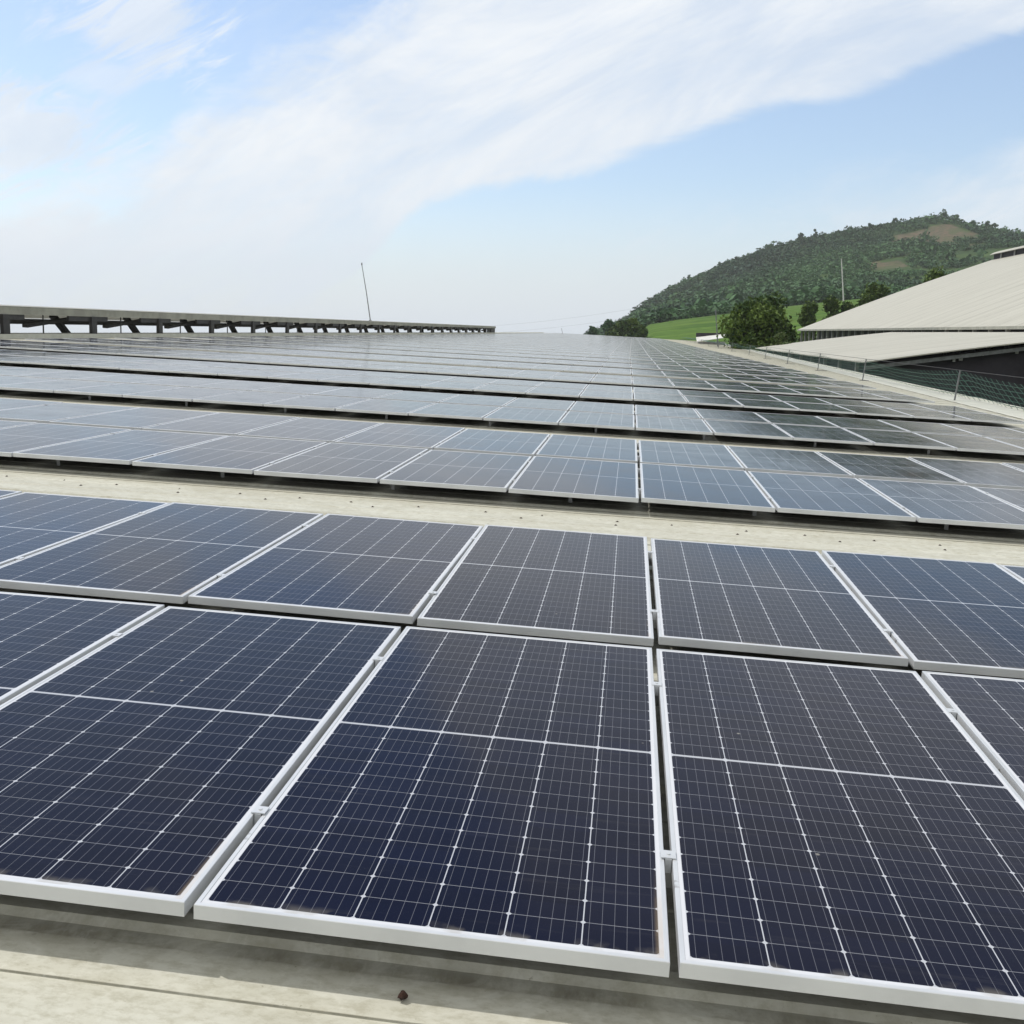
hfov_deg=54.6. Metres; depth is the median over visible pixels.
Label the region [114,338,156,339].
solar panel
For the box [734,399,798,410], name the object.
solar panel
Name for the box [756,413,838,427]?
solar panel
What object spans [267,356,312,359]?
solar panel
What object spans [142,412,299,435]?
solar panel
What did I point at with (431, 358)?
solar panel
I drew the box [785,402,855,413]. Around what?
solar panel
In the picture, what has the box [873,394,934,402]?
solar panel
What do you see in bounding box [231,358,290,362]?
solar panel
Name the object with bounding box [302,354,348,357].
solar panel
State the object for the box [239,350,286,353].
solar panel
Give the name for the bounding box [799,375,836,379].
solar panel
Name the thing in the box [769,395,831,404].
solar panel
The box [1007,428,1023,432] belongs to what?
solar panel
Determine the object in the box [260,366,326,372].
solar panel
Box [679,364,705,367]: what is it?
solar panel
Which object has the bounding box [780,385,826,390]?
solar panel
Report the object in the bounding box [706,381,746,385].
solar panel
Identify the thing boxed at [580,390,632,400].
solar panel
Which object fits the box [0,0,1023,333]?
sky
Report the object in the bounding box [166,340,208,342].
solar panel
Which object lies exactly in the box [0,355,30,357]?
solar panel
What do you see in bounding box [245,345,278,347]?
solar panel
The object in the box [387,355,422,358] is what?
solar panel
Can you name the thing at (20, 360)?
solar panel
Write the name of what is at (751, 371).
solar panel
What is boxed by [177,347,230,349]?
solar panel
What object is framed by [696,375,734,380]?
solar panel
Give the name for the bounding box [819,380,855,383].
solar panel
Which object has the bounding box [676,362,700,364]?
solar panel
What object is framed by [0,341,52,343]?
solar panel
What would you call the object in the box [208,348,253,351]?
solar panel
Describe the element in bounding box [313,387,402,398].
solar panel
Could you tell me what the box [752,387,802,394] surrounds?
solar panel
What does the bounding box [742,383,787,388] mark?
solar panel
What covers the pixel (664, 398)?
solar panel
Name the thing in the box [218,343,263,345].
solar panel
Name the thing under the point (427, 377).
solar panel
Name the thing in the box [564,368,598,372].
solar panel
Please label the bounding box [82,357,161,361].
solar panel
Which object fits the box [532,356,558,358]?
solar panel
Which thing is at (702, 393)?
solar panel
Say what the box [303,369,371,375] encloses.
solar panel
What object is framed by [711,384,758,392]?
solar panel
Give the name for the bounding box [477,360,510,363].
solar panel
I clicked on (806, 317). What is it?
windbreak tree
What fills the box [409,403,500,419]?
solar panel
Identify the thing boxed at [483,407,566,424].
solar panel
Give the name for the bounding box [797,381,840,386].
solar panel
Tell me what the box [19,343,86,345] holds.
solar panel
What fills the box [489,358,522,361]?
solar panel
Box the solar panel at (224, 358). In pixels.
[193,356,251,360]
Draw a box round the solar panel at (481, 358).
[462,356,493,359]
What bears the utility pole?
on the hillside
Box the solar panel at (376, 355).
[356,354,396,356]
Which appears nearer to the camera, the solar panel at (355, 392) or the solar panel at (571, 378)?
the solar panel at (355, 392)
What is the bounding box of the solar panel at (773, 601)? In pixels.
[650,538,908,665]
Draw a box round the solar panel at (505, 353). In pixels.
[495,352,518,354]
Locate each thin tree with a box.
[587,326,598,334]
[599,319,614,330]
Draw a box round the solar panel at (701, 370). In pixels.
[687,369,717,372]
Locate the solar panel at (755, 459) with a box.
[727,446,852,477]
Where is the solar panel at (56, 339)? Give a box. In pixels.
[25,338,77,341]
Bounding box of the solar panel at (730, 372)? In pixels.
[714,370,746,374]
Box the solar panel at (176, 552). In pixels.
[0,502,322,603]
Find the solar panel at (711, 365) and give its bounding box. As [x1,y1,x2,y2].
[701,364,725,366]
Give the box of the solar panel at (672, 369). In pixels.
[659,367,688,371]
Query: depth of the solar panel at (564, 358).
43.16 m
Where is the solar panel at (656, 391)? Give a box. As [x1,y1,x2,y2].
[633,387,680,394]
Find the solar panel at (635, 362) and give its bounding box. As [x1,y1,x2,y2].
[631,361,654,364]
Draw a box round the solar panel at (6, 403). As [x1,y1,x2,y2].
[0,398,62,409]
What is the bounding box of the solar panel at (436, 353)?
[420,352,450,354]
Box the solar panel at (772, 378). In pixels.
[754,376,792,380]
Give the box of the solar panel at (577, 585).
[417,525,653,645]
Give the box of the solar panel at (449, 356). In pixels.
[434,355,469,358]
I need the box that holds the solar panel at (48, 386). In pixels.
[0,380,122,392]
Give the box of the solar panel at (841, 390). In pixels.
[817,387,868,393]
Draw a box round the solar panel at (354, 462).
[254,443,428,482]
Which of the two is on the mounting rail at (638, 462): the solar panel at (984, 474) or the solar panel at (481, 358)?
the solar panel at (984, 474)
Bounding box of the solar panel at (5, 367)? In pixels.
[0,366,25,368]
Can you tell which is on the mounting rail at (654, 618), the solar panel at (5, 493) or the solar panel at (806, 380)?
the solar panel at (5, 493)
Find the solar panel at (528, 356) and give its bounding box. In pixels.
[509,355,533,357]
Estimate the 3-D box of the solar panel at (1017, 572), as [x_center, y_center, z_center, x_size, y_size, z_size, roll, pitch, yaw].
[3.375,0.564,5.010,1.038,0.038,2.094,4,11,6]
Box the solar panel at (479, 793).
[194,626,669,976]
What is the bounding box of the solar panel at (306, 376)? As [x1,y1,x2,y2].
[268,373,345,380]
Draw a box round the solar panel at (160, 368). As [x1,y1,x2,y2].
[120,365,207,372]
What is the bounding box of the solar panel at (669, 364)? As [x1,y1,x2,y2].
[655,363,679,365]
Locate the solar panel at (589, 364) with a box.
[574,363,603,366]
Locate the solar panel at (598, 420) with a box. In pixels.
[559,411,633,429]
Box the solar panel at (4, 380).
[0,376,64,384]
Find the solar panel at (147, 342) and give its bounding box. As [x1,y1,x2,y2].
[129,341,170,342]
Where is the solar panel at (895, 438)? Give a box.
[843,428,955,449]
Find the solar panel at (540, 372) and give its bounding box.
[519,370,559,374]
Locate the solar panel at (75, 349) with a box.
[43,348,114,351]
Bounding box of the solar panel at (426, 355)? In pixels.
[406,353,438,356]
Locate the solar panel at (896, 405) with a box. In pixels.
[864,401,934,410]
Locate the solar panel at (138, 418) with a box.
[49,407,219,429]
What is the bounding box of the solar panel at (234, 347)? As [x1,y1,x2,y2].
[210,346,253,348]
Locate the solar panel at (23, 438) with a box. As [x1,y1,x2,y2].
[0,423,132,456]
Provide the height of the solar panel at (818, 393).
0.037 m
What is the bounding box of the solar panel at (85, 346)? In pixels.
[54,345,120,347]
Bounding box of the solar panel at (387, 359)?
[366,357,407,361]
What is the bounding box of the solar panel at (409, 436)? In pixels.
[335,423,464,449]
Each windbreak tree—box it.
[796,300,818,341]
[822,295,841,319]
[841,301,856,312]
[857,279,890,305]
[919,264,946,283]
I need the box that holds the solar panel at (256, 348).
[235,347,275,349]
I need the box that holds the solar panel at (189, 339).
[174,339,204,339]
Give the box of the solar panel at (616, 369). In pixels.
[600,367,630,370]
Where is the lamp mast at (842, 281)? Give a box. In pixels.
[841,259,843,300]
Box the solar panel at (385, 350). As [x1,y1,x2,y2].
[367,349,399,351]
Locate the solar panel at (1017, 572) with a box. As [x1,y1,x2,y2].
[999,565,1023,579]
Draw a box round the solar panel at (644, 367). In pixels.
[631,366,658,369]
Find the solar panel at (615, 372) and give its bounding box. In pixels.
[598,370,630,374]
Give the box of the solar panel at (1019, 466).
[1002,463,1023,471]
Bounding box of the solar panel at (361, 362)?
[337,360,382,363]
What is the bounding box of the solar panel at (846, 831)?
[656,649,1023,1019]
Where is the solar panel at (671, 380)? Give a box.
[668,378,707,383]
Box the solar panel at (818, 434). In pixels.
[772,424,872,444]
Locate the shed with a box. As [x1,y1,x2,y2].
[696,333,724,344]
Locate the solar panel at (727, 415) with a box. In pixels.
[694,409,769,423]
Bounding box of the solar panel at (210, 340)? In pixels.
[192,340,223,341]
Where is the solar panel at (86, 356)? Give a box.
[40,354,119,358]
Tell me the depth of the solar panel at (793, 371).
42.16 m
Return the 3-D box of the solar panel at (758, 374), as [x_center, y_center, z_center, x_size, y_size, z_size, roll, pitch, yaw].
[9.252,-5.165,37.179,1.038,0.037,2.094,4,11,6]
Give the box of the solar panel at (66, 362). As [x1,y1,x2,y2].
[23,359,114,365]
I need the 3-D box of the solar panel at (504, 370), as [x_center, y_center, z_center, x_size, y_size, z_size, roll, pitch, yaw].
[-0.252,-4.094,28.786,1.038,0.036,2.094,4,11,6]
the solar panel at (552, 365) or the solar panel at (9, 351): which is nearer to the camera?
the solar panel at (9, 351)
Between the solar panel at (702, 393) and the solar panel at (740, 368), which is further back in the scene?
the solar panel at (740, 368)
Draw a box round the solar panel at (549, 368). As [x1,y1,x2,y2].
[530,366,566,370]
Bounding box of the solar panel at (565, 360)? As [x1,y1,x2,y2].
[551,359,578,362]
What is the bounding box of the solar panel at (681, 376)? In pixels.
[664,373,699,378]
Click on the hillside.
(678, 329)
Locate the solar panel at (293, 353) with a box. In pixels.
[271,352,320,355]
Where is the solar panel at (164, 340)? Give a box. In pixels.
[140,339,181,341]
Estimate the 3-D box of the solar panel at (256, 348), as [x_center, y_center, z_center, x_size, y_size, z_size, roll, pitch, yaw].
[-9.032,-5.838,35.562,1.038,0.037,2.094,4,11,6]
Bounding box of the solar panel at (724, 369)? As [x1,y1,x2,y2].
[709,368,739,371]
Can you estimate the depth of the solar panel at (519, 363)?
34.41 m
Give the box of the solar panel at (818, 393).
[791,389,845,397]
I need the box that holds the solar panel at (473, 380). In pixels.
[442,377,499,383]
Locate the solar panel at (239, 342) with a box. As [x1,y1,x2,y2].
[224,341,257,342]
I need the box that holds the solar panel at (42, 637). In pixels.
[0,592,164,704]
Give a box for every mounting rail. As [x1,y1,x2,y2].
[0,388,1015,454]
[13,426,987,493]
[15,557,892,635]
[40,446,948,529]
[44,404,1014,467]
[67,418,953,477]
[111,384,995,439]
[112,633,958,718]
[139,512,1023,581]
[250,806,675,887]
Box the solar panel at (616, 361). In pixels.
[606,360,629,362]
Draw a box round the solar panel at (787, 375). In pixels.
[773,374,806,377]
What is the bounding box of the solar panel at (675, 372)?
[662,371,693,374]
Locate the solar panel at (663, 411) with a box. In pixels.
[635,405,700,418]
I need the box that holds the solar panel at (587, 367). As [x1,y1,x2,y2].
[568,366,600,369]
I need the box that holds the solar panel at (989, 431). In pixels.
[943,424,1023,438]
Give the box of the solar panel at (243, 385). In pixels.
[190,380,289,390]
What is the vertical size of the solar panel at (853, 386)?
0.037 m
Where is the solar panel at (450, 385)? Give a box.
[421,381,486,390]
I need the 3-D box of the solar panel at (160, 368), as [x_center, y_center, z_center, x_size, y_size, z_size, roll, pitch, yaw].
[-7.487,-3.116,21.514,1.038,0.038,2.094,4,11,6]
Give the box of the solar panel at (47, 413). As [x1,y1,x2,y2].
[0,403,140,422]
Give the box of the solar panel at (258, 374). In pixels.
[218,370,296,377]
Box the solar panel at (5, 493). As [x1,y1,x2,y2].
[0,490,21,497]
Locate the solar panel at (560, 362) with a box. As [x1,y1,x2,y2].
[546,361,575,364]
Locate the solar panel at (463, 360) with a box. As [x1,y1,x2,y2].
[444,359,482,361]
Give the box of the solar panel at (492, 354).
[484,353,511,355]
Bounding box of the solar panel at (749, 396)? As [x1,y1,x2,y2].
[723,392,779,400]
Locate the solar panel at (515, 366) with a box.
[497,364,534,368]
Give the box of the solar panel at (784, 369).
[772,368,798,370]
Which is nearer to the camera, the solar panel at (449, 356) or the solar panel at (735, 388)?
the solar panel at (735, 388)
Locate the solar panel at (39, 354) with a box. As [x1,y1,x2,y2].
[0,352,84,356]
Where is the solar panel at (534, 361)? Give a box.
[518,360,547,362]
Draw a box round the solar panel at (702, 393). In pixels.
[678,390,729,397]
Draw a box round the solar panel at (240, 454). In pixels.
[132,436,327,473]
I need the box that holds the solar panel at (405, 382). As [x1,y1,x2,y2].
[369,378,438,387]
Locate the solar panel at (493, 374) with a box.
[468,371,515,377]
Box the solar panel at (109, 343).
[85,342,134,344]
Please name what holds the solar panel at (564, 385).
on the warehouse
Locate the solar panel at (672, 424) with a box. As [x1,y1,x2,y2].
[636,415,712,434]
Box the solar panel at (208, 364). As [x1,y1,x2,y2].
[169,362,243,366]
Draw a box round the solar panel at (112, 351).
[80,350,150,354]
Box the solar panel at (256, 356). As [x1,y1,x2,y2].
[230,354,279,357]
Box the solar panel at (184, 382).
[130,377,237,386]
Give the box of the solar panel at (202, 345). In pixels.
[183,344,222,346]
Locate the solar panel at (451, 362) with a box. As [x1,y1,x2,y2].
[431,361,473,364]
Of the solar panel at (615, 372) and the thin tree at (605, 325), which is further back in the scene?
the thin tree at (605, 325)
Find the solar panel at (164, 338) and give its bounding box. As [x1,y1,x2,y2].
[142,337,186,338]
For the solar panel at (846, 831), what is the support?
on the mounting rail at (668, 856)
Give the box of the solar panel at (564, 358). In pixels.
[557,357,582,359]
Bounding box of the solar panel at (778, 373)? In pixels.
[763,371,794,374]
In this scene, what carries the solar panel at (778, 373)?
on the warehouse
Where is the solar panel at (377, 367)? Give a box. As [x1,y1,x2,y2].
[348,364,403,369]
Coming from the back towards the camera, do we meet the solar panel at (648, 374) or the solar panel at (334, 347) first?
the solar panel at (334, 347)
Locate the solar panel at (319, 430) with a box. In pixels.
[238,417,381,442]
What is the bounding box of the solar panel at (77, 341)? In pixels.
[55,340,114,342]
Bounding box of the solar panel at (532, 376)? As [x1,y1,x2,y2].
[508,373,554,379]
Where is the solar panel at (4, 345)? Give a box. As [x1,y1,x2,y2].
[0,344,46,347]
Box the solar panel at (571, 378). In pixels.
[549,375,592,381]
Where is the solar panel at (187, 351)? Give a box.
[159,350,214,353]
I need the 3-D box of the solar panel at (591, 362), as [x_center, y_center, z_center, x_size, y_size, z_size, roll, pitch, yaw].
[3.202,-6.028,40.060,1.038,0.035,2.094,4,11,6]
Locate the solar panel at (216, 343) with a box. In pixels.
[192,342,227,344]
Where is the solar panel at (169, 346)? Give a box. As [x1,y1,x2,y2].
[146,345,199,348]
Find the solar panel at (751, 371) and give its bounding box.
[737,370,765,372]
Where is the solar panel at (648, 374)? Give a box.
[632,371,664,376]
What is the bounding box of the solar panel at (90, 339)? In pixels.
[63,338,117,339]
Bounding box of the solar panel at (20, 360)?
[0,357,72,363]
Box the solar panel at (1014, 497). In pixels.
[973,487,1023,509]
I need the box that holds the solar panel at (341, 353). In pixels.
[323,352,362,354]
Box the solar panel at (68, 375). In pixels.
[12,371,124,379]
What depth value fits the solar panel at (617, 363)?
39.85 m
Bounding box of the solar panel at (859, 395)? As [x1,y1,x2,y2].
[831,391,890,399]
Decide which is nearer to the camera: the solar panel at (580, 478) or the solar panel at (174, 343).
the solar panel at (580, 478)
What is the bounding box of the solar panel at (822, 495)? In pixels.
[748,471,915,521]
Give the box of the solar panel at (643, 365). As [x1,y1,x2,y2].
[631,364,656,366]
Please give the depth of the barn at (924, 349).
61.53 m
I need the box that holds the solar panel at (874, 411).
[836,405,912,417]
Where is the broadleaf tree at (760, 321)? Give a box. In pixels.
[715,291,796,350]
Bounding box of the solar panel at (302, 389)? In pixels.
[251,384,345,394]
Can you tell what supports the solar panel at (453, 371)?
on the warehouse
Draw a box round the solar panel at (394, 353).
[379,352,416,354]
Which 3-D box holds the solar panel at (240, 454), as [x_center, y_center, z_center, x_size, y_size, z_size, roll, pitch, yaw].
[-2.542,-0.556,9.275,1.038,0.037,2.094,4,11,6]
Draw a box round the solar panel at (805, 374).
[791,373,819,375]
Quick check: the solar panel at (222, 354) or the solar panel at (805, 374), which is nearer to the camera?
the solar panel at (222, 354)
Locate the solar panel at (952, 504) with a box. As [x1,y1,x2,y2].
[858,478,1023,529]
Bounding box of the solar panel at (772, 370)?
[753,368,781,371]
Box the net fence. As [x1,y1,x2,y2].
[683,337,1023,409]
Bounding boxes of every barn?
[755,332,1023,407]
[797,246,1023,354]
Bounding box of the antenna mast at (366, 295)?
[361,263,371,320]
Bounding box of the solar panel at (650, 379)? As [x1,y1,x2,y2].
[632,376,669,381]
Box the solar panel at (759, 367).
[746,366,771,368]
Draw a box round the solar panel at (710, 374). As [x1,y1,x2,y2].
[692,372,726,376]
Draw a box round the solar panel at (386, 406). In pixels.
[336,399,435,415]
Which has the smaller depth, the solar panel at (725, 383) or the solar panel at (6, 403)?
the solar panel at (6, 403)
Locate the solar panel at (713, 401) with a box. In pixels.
[683,396,742,406]
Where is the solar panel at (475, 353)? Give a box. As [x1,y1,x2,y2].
[460,352,488,354]
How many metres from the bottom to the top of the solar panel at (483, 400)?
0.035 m
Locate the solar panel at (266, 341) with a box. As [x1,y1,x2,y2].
[249,341,282,342]
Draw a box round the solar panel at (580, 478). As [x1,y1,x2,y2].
[509,456,638,502]
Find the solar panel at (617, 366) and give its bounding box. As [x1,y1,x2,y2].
[603,364,630,367]
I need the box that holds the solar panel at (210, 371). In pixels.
[168,367,250,374]
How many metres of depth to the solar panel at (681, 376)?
31.33 m
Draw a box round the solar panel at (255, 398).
[193,391,306,405]
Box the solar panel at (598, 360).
[581,359,606,361]
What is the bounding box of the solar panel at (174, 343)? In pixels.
[151,343,193,344]
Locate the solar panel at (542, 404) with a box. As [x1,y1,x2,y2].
[504,398,574,411]
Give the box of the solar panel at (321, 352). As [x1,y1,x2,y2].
[298,351,336,353]
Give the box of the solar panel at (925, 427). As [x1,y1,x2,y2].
[879,420,979,436]
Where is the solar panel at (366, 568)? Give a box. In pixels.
[188,513,482,623]
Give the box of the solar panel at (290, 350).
[270,349,310,351]
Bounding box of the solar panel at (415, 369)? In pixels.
[387,366,438,372]
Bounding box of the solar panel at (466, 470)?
[380,450,531,491]
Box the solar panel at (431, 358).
[415,357,449,360]
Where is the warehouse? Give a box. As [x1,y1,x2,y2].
[0,304,1023,1023]
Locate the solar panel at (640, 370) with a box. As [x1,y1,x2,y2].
[631,369,661,372]
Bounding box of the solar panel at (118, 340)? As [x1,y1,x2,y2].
[98,340,136,341]
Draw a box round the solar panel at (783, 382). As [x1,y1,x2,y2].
[763,379,804,384]
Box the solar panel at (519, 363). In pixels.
[507,362,540,365]
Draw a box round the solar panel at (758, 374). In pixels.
[743,372,776,376]
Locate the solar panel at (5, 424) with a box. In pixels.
[0,420,37,428]
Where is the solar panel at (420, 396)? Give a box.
[376,391,459,402]
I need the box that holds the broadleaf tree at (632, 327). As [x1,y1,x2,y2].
[613,317,648,337]
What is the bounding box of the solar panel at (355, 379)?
[318,375,392,383]
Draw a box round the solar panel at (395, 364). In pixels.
[370,362,416,366]
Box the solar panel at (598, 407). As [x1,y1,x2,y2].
[569,401,633,414]
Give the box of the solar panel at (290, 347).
[271,346,313,348]
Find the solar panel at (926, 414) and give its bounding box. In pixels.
[888,408,970,420]
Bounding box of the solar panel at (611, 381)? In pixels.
[591,378,631,384]
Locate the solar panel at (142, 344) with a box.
[115,343,167,346]
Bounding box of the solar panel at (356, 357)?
[334,355,376,359]
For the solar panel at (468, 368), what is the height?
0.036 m
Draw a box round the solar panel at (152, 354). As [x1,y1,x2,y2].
[117,352,183,356]
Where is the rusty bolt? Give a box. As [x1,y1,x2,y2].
[397,990,407,1000]
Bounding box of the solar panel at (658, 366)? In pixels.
[657,365,684,368]
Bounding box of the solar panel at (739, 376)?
[723,374,759,378]
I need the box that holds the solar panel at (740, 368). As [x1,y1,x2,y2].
[729,367,755,370]
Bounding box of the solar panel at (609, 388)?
[585,384,631,391]
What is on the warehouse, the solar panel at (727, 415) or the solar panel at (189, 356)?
the solar panel at (189, 356)
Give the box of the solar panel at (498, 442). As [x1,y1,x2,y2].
[434,429,549,457]
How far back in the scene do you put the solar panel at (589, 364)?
37.31 m
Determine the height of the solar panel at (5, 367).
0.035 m
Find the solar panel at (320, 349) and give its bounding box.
[298,347,332,350]
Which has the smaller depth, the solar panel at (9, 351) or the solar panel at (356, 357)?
the solar panel at (9, 351)
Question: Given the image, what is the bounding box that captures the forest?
[584,212,1023,335]
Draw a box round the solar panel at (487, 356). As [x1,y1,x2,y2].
[472,355,502,357]
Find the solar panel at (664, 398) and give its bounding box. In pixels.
[634,393,687,403]
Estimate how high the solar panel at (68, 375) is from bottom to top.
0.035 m
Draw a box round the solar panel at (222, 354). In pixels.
[194,352,246,355]
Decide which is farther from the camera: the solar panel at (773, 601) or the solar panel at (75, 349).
the solar panel at (75, 349)
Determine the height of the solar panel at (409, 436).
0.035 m
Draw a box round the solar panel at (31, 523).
[0,492,169,565]
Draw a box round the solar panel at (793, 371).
[776,369,806,372]
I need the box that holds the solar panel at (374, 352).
[352,350,385,353]
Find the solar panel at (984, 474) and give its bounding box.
[908,457,1023,489]
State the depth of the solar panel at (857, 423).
16.30 m
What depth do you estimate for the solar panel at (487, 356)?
40.45 m
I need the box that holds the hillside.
[646,219,1014,343]
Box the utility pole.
[715,309,718,346]
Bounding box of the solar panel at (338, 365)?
[308,362,367,367]
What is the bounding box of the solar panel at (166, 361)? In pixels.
[129,359,204,364]
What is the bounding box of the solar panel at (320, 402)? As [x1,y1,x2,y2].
[264,395,369,410]
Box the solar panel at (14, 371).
[0,367,75,375]
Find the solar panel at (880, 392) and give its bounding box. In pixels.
[854,389,908,395]
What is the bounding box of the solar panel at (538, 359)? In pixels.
[524,358,553,360]
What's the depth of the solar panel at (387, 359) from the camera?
32.38 m
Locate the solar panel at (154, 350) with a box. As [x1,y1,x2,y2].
[123,348,180,351]
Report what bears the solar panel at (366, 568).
on the mounting rail at (654, 618)
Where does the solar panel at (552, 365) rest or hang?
on the warehouse
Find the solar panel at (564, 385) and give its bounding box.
[537,382,587,389]
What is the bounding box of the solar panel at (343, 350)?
[325,349,365,351]
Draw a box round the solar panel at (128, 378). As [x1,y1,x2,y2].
[71,374,180,382]
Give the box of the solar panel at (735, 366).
[723,365,748,367]
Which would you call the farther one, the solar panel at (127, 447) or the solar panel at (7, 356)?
the solar panel at (7, 356)
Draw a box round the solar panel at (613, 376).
[594,374,631,379]
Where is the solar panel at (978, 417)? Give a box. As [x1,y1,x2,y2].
[940,411,1023,423]
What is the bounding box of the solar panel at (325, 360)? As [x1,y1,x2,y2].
[301,358,348,361]
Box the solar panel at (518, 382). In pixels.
[489,379,542,386]
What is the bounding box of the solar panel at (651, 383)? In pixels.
[632,380,673,387]
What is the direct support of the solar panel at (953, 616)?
on the mounting rail at (654, 618)
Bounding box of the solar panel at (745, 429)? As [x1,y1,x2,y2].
[704,419,792,439]
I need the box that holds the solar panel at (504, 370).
[481,368,523,372]
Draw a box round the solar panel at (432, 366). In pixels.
[406,364,452,368]
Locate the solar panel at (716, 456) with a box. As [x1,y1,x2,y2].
[638,440,743,469]
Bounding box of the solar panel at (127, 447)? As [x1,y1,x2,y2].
[13,430,226,464]
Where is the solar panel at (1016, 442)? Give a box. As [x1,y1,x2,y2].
[986,437,1023,448]
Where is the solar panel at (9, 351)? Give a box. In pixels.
[0,350,38,353]
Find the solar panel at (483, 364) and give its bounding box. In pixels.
[464,362,503,366]
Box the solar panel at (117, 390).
[54,383,181,396]
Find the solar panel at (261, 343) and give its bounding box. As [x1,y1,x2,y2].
[246,343,276,344]
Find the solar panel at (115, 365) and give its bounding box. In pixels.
[71,362,164,368]
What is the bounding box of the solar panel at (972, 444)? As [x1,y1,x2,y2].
[915,433,1023,454]
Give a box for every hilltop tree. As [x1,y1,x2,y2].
[939,209,947,216]
[991,223,998,230]
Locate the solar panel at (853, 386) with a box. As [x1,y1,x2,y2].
[831,383,876,388]
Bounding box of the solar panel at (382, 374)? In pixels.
[349,372,412,377]
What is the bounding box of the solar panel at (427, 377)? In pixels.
[397,374,456,380]
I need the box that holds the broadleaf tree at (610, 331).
[605,326,618,335]
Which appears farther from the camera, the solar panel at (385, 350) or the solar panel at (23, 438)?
the solar panel at (385, 350)
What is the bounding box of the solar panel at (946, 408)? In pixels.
[909,403,987,413]
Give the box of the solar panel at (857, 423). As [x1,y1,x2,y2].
[816,416,908,431]
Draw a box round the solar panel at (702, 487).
[640,463,774,511]
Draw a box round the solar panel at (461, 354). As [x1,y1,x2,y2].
[447,354,475,355]
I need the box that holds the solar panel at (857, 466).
[816,451,963,484]
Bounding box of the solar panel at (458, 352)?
[436,351,462,353]
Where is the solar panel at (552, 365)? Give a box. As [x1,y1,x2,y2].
[538,364,569,367]
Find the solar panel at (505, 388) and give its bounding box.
[473,384,534,393]
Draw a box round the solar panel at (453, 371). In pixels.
[427,369,476,374]
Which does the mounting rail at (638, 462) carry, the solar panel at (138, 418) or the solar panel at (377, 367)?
the solar panel at (138, 418)
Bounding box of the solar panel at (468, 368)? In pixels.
[443,366,488,370]
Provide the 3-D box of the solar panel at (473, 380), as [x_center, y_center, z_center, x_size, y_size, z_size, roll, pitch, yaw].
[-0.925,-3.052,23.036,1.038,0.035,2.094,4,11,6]
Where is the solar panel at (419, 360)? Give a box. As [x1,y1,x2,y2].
[399,359,441,362]
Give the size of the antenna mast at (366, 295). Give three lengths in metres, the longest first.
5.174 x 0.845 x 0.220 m
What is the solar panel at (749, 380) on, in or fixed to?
on the warehouse
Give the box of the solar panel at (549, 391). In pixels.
[526,387,583,396]
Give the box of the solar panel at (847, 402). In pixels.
[817,398,882,407]
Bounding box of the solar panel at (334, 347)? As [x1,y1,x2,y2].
[316,347,347,348]
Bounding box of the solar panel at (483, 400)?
[439,394,516,406]
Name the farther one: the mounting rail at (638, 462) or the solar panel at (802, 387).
the solar panel at (802, 387)
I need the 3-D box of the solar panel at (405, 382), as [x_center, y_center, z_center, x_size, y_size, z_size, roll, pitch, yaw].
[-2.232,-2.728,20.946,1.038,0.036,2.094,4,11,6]
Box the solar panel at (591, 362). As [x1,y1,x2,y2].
[577,361,604,363]
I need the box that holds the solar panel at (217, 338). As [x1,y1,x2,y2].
[203,338,229,339]
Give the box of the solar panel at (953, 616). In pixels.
[821,550,1023,678]
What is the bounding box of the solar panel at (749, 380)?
[730,377,769,382]
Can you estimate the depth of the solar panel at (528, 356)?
43.31 m
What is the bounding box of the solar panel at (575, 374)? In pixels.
[557,372,595,377]
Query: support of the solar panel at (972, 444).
on the mounting rail at (386, 417)
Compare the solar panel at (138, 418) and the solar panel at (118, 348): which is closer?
the solar panel at (138, 418)
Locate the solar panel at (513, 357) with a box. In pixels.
[499,356,526,359]
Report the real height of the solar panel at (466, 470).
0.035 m
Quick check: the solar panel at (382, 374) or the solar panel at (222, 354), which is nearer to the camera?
the solar panel at (382, 374)
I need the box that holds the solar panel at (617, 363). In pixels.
[604,362,630,364]
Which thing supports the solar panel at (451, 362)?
on the warehouse
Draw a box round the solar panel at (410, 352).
[397,351,426,352]
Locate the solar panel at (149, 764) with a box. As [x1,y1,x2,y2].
[0,606,400,916]
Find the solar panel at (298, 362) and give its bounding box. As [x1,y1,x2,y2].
[269,360,328,365]
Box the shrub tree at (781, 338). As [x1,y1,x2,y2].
[767,331,790,345]
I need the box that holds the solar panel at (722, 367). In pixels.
[703,365,730,368]
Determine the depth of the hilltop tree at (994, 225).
1178.33 m
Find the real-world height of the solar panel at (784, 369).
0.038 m
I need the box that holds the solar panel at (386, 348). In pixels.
[365,347,392,349]
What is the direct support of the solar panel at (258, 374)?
on the warehouse
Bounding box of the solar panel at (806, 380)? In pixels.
[786,378,825,382]
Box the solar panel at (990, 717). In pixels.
[921,671,1023,800]
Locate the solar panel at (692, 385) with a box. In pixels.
[672,382,715,389]
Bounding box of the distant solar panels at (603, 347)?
[181,333,784,367]
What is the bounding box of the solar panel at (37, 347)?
[6,346,81,349]
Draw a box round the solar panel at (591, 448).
[536,434,637,462]
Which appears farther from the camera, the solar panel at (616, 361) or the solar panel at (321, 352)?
the solar panel at (616, 361)
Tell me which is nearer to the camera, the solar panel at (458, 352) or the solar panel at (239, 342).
the solar panel at (239, 342)
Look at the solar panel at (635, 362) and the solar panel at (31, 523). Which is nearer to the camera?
the solar panel at (31, 523)
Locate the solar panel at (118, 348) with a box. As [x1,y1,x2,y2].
[90,347,152,349]
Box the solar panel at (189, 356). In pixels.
[155,354,218,358]
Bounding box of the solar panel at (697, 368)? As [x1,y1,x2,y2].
[684,367,711,369]
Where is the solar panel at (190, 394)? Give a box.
[123,387,243,401]
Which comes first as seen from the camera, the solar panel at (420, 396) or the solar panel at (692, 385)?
the solar panel at (420, 396)
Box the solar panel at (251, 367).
[214,364,287,369]

